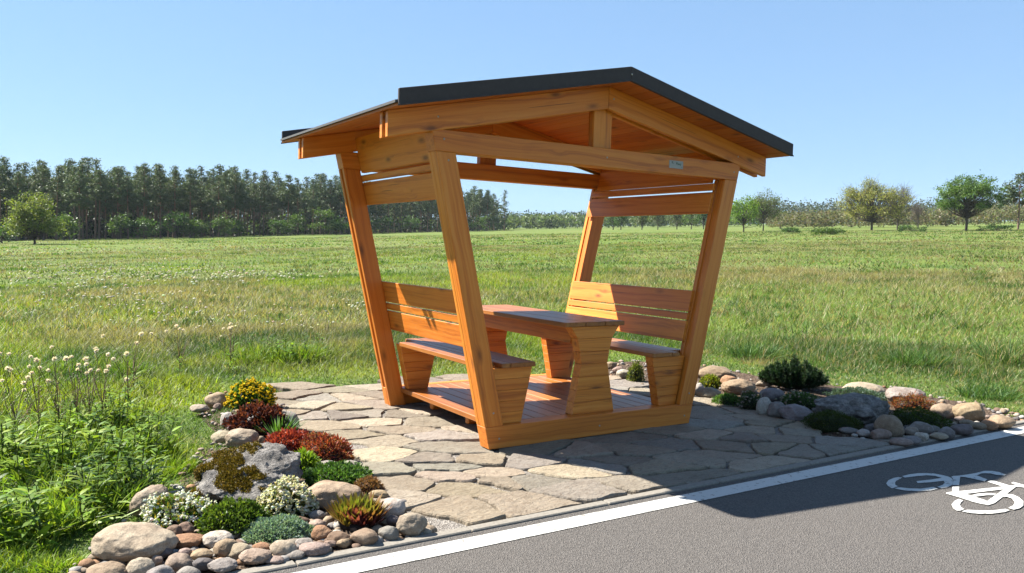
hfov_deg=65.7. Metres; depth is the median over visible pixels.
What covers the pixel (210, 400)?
rock
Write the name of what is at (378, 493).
rock
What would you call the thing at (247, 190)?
pine tree
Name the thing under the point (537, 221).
distant wood
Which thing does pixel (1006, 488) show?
bicycle symbol
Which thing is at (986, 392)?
grass tuft
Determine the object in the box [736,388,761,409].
cushion plant
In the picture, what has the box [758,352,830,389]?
dwarf pine
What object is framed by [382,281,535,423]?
bench
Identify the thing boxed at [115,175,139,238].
pine tree
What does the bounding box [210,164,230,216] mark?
pine tree
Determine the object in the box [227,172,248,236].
pine tree
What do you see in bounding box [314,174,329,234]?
pine tree
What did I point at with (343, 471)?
stonecrop
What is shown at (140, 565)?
rock
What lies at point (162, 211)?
pine tree
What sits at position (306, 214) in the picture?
pine tree
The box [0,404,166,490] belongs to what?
weed clump
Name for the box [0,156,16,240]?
pine tree
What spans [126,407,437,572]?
rockery soil
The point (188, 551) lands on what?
rock
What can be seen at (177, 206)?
pine tree
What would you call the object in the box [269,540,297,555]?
rock
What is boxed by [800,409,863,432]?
moss mound
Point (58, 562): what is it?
grass tuft
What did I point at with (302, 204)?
pine tree
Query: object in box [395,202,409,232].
pine tree
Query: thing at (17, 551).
grass tuft
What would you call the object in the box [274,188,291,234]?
pine tree
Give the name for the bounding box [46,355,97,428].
seed head plant
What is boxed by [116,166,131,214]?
pine tree
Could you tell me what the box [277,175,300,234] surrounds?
pine tree
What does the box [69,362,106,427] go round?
seed head plant
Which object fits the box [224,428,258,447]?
rock
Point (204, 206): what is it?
pine tree
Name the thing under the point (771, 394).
rock
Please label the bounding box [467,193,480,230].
pine tree
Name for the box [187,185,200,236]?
pine tree
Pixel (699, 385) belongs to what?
rock
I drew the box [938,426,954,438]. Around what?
rock
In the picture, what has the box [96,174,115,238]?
pine tree
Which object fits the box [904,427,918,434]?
rock
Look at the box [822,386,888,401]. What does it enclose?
thyme
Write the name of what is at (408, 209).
pine tree
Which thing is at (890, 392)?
rock
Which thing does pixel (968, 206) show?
broadleaf tree
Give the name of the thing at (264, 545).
rock
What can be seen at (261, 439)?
rock
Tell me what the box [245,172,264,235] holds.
pine tree
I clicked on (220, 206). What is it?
pine tree
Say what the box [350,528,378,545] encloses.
rock
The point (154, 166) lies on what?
pine tree
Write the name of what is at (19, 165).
pine tree
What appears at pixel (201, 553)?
rock
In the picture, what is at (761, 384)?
rock
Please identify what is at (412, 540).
kerb
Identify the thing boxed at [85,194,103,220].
pine tree
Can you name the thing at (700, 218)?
broadleaf tree
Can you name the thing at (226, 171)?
pine tree
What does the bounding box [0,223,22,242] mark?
bush
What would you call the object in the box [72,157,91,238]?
pine tree
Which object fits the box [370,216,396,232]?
bush
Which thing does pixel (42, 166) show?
pine tree
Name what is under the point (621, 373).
rock
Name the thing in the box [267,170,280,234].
pine tree
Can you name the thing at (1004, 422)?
rock
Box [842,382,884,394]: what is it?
rock
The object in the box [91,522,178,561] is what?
rock
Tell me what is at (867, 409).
boulder
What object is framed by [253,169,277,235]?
pine tree
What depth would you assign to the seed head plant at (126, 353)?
7.40 m
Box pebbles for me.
[68,360,1023,572]
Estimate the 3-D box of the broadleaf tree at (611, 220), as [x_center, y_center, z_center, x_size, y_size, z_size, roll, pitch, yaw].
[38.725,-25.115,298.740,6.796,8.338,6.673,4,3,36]
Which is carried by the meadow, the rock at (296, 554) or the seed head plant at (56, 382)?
the seed head plant at (56, 382)
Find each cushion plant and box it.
[194,495,272,537]
[240,513,314,543]
[711,392,739,405]
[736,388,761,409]
[775,390,819,409]
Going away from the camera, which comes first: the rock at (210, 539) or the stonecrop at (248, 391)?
the rock at (210, 539)
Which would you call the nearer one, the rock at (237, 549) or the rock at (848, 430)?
the rock at (237, 549)
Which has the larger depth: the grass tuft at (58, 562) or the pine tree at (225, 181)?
the pine tree at (225, 181)
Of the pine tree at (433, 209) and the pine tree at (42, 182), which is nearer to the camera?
the pine tree at (42, 182)
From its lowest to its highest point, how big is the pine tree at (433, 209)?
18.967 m
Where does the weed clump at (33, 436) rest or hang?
on the meadow
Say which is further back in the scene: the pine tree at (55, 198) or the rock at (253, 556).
the pine tree at (55, 198)
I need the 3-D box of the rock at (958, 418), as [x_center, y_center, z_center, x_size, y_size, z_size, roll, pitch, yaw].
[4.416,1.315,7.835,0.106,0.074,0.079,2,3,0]
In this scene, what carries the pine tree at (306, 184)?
on the meadow
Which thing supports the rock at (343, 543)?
on the rockery soil at (334, 549)
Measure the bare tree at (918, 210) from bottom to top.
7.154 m
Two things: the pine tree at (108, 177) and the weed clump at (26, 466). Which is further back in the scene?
the pine tree at (108, 177)
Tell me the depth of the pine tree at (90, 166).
195.05 m
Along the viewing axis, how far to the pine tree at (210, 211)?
218.96 m
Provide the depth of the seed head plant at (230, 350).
9.89 m
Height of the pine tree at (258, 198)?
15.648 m
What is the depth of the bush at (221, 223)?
193.49 m
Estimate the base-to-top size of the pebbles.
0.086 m
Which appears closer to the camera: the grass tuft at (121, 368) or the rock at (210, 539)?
the rock at (210, 539)
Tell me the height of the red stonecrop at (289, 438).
0.369 m
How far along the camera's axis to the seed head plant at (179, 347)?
9.44 m
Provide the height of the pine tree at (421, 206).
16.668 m
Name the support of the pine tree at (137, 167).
on the meadow
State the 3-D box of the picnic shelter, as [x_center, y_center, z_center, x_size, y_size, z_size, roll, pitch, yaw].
[0.207,-0.321,7.695,4.150,3.105,2.727,0,3,-33]
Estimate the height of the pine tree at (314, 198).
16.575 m
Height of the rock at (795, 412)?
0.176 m
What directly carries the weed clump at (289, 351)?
on the meadow
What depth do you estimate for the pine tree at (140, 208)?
211.87 m
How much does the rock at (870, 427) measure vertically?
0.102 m
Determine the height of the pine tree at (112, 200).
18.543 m
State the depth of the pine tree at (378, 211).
271.12 m
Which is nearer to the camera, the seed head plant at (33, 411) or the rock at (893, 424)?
the seed head plant at (33, 411)
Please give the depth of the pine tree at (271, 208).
237.81 m
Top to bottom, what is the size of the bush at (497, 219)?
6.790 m
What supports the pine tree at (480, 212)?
on the meadow
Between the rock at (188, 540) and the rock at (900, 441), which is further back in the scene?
the rock at (900, 441)
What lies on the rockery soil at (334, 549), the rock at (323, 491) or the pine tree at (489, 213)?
the rock at (323, 491)
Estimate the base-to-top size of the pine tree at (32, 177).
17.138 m
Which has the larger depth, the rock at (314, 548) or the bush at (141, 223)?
the bush at (141, 223)
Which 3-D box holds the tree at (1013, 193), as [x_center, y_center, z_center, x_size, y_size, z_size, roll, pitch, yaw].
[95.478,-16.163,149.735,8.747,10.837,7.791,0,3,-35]
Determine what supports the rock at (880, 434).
on the rockery soil at (818, 392)
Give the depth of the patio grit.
5.72 m
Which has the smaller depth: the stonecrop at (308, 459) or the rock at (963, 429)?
the stonecrop at (308, 459)
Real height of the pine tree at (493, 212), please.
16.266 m
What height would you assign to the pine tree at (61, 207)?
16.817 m
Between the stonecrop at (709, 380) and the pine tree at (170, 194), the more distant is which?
the pine tree at (170, 194)
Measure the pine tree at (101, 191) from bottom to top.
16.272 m
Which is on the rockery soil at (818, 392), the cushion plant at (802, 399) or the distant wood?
the cushion plant at (802, 399)
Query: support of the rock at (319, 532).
on the rockery soil at (334, 549)
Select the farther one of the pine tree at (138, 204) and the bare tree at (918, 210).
the pine tree at (138, 204)
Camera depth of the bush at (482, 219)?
307.62 m
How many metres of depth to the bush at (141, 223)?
183.07 m
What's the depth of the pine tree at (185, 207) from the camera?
215.21 m
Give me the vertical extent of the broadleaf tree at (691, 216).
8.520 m
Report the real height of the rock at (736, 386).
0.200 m
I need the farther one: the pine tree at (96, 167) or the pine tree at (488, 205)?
the pine tree at (488, 205)
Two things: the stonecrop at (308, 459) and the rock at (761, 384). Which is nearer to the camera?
the stonecrop at (308, 459)
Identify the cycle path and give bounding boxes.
[268,424,1023,572]
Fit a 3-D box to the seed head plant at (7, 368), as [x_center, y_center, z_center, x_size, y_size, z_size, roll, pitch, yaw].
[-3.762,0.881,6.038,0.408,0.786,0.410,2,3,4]
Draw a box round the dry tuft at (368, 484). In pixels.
[353,474,385,493]
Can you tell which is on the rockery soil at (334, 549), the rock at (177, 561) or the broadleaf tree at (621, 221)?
the rock at (177, 561)
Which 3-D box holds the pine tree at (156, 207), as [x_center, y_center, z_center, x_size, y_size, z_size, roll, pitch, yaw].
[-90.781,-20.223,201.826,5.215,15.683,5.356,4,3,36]
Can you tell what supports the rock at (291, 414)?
on the rockery soil at (334, 549)
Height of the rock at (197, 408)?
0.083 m
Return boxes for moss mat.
[888,405,953,428]
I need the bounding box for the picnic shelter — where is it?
[280,67,793,449]
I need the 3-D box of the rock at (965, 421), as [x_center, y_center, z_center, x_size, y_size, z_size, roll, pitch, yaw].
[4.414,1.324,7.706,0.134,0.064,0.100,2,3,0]
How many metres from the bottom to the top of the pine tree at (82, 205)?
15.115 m
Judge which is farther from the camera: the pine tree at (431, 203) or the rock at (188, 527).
the pine tree at (431, 203)
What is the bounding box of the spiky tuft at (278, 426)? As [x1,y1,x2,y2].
[253,410,304,434]
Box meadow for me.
[0,221,1023,572]
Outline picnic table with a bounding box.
[482,305,623,414]
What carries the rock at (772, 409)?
on the flagstone patio
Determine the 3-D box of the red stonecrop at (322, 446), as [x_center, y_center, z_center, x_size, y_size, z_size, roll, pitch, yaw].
[-1.387,1.241,5.873,0.482,0.383,0.417,2,3,0]
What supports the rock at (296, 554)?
on the rockery soil at (334, 549)
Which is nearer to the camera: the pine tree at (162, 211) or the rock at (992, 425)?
the rock at (992, 425)
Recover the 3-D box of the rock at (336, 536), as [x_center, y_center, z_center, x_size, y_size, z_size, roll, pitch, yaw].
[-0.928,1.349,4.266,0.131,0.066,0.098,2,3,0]
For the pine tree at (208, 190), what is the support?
on the meadow
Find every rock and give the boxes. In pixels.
[86,561,127,572]
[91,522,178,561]
[126,557,154,572]
[129,484,168,517]
[146,564,174,572]
[151,555,162,565]
[160,548,172,558]
[165,552,192,572]
[167,525,182,534]
[174,533,202,548]
[177,566,200,572]
[178,548,191,555]
[179,522,194,533]
[189,404,208,412]
[190,548,212,559]
[192,557,212,570]
[202,530,233,548]
[204,392,228,408]
[207,558,237,572]
[211,430,228,443]
[213,403,221,410]
[213,538,237,557]
[220,412,233,428]
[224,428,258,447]
[227,542,252,559]
[238,548,271,564]
[252,542,269,549]
[257,436,264,442]
[265,555,283,563]
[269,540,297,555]
[279,411,298,430]
[285,550,304,559]
[295,538,312,544]
[299,516,309,522]
[299,542,330,556]
[308,480,363,510]
[309,510,325,518]
[309,519,326,525]
[311,525,331,540]
[324,540,336,547]
[327,531,349,545]
[336,539,349,547]
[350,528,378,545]
[368,490,388,497]
[378,526,398,540]
[381,497,405,517]
[386,515,398,525]
[396,512,427,535]
[607,362,616,368]
[612,366,623,373]
[616,369,629,377]
[695,387,720,397]
[696,383,703,388]
[698,365,736,381]
[720,375,736,382]
[721,379,755,394]
[756,380,771,386]
[756,397,771,414]
[759,388,784,401]
[767,401,784,417]
[778,404,813,421]
[838,427,857,433]
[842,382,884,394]
[856,429,870,436]
[865,423,874,432]
[870,429,891,438]
[874,414,904,436]
[885,387,925,402]
[889,437,912,446]
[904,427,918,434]
[905,436,921,444]
[908,421,934,434]
[914,432,928,440]
[929,432,948,439]
[930,403,953,419]
[931,425,939,431]
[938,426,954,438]
[950,424,973,435]
[952,402,985,421]
[954,416,964,422]
[959,419,973,423]
[970,422,986,429]
[981,419,998,430]
[988,415,1015,428]
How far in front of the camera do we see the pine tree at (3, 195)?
173.65 m
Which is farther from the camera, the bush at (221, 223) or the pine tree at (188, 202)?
the pine tree at (188, 202)
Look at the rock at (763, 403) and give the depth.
7.96 m
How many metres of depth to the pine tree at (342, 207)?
258.87 m
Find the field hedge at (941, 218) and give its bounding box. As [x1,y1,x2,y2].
[765,200,1023,228]
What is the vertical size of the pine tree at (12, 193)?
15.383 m
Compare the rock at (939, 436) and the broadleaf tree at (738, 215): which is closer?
the rock at (939, 436)
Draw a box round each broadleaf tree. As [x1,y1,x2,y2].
[0,190,71,243]
[605,216,622,229]
[613,216,629,229]
[633,216,649,229]
[646,215,669,229]
[664,215,685,228]
[680,214,700,228]
[694,214,707,228]
[729,193,764,231]
[745,186,784,230]
[834,175,914,229]
[932,169,1008,230]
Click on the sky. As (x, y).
(923, 94)
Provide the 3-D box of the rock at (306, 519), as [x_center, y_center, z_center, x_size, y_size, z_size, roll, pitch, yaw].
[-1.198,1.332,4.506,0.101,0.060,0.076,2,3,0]
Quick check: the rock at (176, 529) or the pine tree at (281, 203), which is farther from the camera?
the pine tree at (281, 203)
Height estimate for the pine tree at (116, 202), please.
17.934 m
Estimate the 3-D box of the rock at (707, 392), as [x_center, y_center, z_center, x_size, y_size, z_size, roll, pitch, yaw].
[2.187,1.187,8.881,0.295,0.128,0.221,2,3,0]
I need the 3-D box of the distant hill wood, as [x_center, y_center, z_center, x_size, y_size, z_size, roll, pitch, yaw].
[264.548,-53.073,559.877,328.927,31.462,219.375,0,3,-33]
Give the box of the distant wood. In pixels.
[505,212,755,228]
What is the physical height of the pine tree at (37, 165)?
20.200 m
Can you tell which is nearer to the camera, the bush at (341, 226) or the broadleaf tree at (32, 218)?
the broadleaf tree at (32, 218)
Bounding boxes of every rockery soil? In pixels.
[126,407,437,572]
[608,362,1021,438]
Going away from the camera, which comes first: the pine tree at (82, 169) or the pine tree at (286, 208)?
the pine tree at (82, 169)
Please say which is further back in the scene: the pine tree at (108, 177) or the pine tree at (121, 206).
the pine tree at (108, 177)
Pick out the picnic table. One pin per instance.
(589, 338)
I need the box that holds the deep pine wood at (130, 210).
[3,174,504,238]
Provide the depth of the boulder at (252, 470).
5.00 m
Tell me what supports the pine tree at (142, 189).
on the meadow
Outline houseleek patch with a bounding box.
[222,399,288,435]
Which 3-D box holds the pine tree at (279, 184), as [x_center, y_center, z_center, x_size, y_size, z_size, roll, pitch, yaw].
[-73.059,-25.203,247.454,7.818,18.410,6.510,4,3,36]
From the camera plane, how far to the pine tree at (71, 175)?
174.53 m
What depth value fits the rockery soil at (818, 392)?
9.47 m
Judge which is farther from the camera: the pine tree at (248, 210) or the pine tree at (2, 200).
the pine tree at (248, 210)
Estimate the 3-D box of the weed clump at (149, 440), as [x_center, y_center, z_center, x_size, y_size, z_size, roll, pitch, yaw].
[-2.755,1.084,5.813,1.210,0.468,1.137,0,3,-33]
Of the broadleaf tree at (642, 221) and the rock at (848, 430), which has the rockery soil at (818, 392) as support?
the rock at (848, 430)
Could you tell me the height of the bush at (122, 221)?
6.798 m
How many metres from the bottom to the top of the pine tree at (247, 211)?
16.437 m
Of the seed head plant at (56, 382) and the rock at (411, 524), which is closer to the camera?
the rock at (411, 524)
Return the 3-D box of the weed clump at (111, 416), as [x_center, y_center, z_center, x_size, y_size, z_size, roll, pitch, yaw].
[-3.543,1.056,6.627,1.256,0.415,1.276,0,3,-33]
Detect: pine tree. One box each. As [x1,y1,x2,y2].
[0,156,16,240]
[0,166,14,238]
[1,166,7,208]
[1,173,10,214]
[3,162,28,239]
[3,172,32,240]
[19,162,33,239]
[20,167,45,239]
[27,168,56,239]
[29,159,45,239]
[30,160,58,239]
[43,166,70,239]
[52,164,72,206]
[54,158,81,239]
[54,184,72,239]
[60,165,89,239]
[62,171,92,239]
[69,165,93,238]
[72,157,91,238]
[77,162,93,239]
[80,156,97,238]
[84,157,110,238]
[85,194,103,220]
[86,169,114,239]
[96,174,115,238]
[101,169,118,237]
[102,167,125,237]
[106,166,129,238]
[107,177,130,238]
[112,167,136,238]
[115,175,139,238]
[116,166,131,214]
[129,163,159,237]
[129,166,142,236]
[130,173,145,237]
[132,166,153,217]
[136,168,157,237]
[145,164,175,237]
[145,176,161,237]
[148,163,166,237]
[148,180,167,237]
[161,176,176,237]
[163,165,188,237]
[163,170,187,236]
[165,171,187,237]
[176,167,203,237]
[176,176,196,236]
[182,169,200,217]
[183,178,202,236]
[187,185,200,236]
[191,165,209,236]
[191,179,212,236]
[198,169,224,236]
[199,171,221,236]
[205,174,231,236]
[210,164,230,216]
[214,172,237,236]
[224,166,249,236]
[225,169,237,235]
[227,166,243,220]
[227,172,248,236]
[236,179,252,235]
[237,171,249,235]
[239,208,252,232]
[240,169,251,235]
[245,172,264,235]
[245,188,250,235]
[248,183,264,235]
[249,181,270,235]
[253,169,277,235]
[260,175,273,228]
[261,187,274,234]
[265,185,279,234]
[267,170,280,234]
[271,176,284,219]
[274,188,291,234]
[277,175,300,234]
[281,188,291,220]
[287,178,309,234]
[290,184,306,217]
[298,176,312,232]
[298,188,311,234]
[303,178,322,234]
[305,189,322,229]
[310,173,322,232]
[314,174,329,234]
[320,172,339,233]
[322,179,339,234]
[329,175,344,233]
[329,188,339,233]
[331,174,338,229]
[337,186,347,233]
[338,201,344,233]
[367,205,375,213]
[370,204,384,232]
[376,204,391,232]
[382,203,394,232]
[387,203,400,232]
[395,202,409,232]
[403,202,418,232]
[409,201,428,231]
[423,200,434,231]
[423,206,437,231]
[429,201,438,231]
[465,192,471,219]
[466,185,479,209]
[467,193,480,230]
[471,188,486,230]
[479,194,493,230]
[481,189,492,230]
[484,195,496,230]
[488,194,500,230]
[497,190,509,230]
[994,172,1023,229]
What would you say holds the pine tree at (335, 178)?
on the meadow
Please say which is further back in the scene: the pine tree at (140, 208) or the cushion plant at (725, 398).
the pine tree at (140, 208)
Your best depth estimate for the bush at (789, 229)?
133.94 m
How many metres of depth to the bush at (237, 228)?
200.15 m
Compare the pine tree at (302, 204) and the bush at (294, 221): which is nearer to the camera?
the bush at (294, 221)
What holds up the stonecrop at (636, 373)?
on the rockery soil at (818, 392)
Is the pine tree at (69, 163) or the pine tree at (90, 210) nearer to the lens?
the pine tree at (69, 163)
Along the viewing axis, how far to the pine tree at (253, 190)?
230.69 m
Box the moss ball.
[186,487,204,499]
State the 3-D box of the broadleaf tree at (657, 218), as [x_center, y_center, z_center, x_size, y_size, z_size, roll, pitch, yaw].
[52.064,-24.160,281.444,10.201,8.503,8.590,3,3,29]
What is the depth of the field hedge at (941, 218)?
235.05 m
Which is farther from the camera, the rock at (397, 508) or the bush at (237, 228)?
the bush at (237, 228)
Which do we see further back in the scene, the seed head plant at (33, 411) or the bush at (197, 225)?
the bush at (197, 225)
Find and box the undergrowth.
[1,211,510,239]
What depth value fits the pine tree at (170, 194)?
204.88 m
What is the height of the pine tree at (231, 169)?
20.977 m
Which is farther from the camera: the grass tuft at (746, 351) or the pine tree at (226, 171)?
the pine tree at (226, 171)
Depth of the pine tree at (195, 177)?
229.51 m
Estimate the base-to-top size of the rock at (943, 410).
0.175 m
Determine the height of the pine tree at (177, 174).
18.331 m
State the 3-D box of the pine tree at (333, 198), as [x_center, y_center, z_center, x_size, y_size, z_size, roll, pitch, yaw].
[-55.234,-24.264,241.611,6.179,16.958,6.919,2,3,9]
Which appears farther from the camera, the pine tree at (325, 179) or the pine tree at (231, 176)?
the pine tree at (325, 179)
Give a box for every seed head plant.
[0,352,57,441]
[7,352,53,437]
[20,345,78,433]
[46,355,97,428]
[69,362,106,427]
[80,347,123,418]
[101,332,149,391]
[111,351,140,411]
[149,324,196,375]
[218,322,241,371]
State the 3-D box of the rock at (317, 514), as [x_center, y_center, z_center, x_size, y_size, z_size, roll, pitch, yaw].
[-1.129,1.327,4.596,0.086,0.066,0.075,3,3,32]
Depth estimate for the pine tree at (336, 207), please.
255.41 m
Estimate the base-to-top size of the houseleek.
0.232 m
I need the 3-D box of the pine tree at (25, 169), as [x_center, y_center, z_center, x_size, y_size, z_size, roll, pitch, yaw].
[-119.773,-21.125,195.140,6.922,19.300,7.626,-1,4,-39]
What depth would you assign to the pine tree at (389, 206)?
276.27 m
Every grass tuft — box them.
[0,537,63,572]
[14,547,90,572]
[80,355,160,377]
[133,448,201,476]
[719,335,798,360]
[870,342,957,369]
[950,378,1023,401]
[955,327,1023,368]
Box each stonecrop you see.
[139,485,216,528]
[223,377,277,409]
[256,475,319,517]
[264,426,310,451]
[294,447,320,476]
[296,431,354,461]
[301,459,373,485]
[625,360,644,381]
[698,373,721,388]
[888,390,936,410]
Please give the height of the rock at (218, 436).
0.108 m
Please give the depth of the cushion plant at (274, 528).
4.27 m
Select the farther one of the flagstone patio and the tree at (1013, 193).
the tree at (1013, 193)
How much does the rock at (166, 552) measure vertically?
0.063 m
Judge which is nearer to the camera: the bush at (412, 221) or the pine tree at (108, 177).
the pine tree at (108, 177)
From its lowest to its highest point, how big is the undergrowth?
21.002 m
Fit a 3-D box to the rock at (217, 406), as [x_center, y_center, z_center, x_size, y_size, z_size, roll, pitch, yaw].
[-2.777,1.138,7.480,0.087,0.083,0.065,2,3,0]
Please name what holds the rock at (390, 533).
on the rockery soil at (334, 549)
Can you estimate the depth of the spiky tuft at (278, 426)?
6.56 m
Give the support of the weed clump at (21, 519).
on the meadow
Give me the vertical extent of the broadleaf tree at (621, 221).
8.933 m
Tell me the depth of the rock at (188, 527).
4.30 m
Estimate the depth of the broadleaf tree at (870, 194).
167.67 m
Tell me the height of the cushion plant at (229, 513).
0.288 m
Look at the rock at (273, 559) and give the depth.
3.95 m
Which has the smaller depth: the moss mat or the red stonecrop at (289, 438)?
the red stonecrop at (289, 438)
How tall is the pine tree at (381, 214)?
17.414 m
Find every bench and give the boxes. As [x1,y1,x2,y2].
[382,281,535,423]
[541,281,694,405]
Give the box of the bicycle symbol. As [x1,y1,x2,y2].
[886,471,1023,513]
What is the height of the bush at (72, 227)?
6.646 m
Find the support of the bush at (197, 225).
on the meadow
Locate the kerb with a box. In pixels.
[226,420,1023,572]
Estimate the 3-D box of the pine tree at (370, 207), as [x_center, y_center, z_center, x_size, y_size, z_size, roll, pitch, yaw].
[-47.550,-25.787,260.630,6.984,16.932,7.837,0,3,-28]
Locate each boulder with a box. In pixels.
[193,440,302,502]
[814,392,889,423]
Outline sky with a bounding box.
[0,0,1023,225]
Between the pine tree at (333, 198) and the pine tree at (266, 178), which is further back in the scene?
the pine tree at (266, 178)
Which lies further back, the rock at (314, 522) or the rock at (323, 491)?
the rock at (323, 491)
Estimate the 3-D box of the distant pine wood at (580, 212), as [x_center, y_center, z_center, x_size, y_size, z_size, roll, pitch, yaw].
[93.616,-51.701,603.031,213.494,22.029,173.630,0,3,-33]
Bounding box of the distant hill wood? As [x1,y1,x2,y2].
[732,197,1020,223]
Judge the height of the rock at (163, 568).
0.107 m
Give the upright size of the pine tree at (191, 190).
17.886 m
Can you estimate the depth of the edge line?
4.89 m
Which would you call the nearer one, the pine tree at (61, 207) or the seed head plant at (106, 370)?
the seed head plant at (106, 370)
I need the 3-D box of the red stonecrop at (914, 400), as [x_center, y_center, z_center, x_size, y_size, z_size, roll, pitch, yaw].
[4.300,1.261,8.521,0.520,0.318,0.380,2,3,0]
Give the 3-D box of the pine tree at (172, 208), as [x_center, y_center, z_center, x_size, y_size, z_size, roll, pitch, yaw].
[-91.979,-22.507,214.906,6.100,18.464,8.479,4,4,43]
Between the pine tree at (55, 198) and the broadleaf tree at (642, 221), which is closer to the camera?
the pine tree at (55, 198)
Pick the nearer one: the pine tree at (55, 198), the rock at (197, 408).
the rock at (197, 408)
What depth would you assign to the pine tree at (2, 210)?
192.63 m
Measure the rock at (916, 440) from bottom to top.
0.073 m
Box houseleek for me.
[323,491,392,530]
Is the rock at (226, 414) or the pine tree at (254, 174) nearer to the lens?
the rock at (226, 414)
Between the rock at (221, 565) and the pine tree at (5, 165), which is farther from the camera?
the pine tree at (5, 165)
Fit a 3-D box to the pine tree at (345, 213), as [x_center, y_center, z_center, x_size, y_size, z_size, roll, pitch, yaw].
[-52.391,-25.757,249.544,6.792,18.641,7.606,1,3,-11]
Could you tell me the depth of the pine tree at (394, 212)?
292.67 m
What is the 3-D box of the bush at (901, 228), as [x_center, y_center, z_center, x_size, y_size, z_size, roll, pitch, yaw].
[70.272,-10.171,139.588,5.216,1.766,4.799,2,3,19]
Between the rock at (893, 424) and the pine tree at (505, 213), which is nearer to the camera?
the rock at (893, 424)
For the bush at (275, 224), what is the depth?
217.22 m
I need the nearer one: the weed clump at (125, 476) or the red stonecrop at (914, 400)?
the weed clump at (125, 476)
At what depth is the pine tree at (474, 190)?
336.51 m
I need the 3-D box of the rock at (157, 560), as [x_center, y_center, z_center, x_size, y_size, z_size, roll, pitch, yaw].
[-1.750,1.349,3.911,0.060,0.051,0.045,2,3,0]
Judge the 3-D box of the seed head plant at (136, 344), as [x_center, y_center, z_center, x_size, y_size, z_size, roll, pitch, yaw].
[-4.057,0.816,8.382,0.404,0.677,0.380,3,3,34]
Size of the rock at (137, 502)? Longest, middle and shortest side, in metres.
0.231 x 0.173 x 0.172 m
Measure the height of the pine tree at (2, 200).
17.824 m
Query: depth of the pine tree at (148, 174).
201.41 m
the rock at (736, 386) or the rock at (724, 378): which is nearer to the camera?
the rock at (736, 386)
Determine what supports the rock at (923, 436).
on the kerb
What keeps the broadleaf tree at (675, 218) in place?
on the meadow
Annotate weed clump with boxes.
[0,395,100,471]
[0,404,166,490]
[0,471,139,561]
[1,438,205,524]
[3,387,163,441]
[56,407,210,476]
[210,333,349,365]
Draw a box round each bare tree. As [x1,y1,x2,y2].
[881,181,920,229]
[907,201,928,227]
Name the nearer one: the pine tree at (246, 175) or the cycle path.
the cycle path
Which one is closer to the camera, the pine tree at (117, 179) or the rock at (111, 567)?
the rock at (111, 567)
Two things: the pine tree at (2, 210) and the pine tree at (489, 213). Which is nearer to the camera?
the pine tree at (2, 210)
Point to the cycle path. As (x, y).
(866, 519)
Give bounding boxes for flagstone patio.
[266,374,913,525]
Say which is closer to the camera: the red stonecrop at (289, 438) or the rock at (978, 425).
the red stonecrop at (289, 438)
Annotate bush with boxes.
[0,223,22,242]
[51,211,82,240]
[104,212,132,238]
[127,215,164,238]
[158,210,192,237]
[177,217,209,237]
[208,212,236,235]
[224,218,247,236]
[265,219,290,235]
[283,212,305,235]
[308,206,338,234]
[321,216,349,234]
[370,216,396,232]
[398,215,422,229]
[468,215,488,230]
[490,216,507,228]
[780,226,809,233]
[811,227,845,234]
[896,224,928,231]
[976,223,1014,230]
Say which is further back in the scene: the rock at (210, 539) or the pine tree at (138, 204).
the pine tree at (138, 204)
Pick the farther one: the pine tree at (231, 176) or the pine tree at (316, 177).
the pine tree at (316, 177)
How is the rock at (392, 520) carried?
on the rockery soil at (334, 549)
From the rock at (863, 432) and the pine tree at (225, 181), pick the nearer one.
the rock at (863, 432)
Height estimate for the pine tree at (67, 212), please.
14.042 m
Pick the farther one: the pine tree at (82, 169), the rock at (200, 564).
the pine tree at (82, 169)
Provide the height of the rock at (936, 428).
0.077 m
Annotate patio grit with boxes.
[295,387,826,531]
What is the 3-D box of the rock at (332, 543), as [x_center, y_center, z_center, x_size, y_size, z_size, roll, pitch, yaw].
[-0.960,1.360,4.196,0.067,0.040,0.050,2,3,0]
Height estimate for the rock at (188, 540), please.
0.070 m
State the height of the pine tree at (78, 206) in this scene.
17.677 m
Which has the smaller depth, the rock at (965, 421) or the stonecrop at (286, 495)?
the stonecrop at (286, 495)
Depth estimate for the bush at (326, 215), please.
223.02 m
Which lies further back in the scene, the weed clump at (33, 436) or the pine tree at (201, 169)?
the pine tree at (201, 169)
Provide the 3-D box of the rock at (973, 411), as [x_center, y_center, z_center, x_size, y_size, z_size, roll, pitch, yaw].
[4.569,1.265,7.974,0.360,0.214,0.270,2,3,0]
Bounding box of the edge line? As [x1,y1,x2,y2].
[294,426,1023,572]
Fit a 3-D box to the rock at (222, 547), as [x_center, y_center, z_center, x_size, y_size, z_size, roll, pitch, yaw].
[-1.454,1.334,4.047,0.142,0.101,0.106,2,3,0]
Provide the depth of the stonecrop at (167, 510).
4.43 m
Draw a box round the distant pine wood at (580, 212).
[503,210,766,228]
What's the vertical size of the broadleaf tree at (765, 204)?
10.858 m
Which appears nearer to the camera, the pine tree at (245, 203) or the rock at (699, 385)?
the rock at (699, 385)
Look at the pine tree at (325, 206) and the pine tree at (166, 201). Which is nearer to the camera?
the pine tree at (166, 201)
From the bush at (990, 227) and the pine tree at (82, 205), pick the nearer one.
the bush at (990, 227)
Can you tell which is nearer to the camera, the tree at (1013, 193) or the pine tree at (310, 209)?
the tree at (1013, 193)
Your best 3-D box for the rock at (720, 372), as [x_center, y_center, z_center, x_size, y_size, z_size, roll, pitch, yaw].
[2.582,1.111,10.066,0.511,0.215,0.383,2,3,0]
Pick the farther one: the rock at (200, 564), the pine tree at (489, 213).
the pine tree at (489, 213)

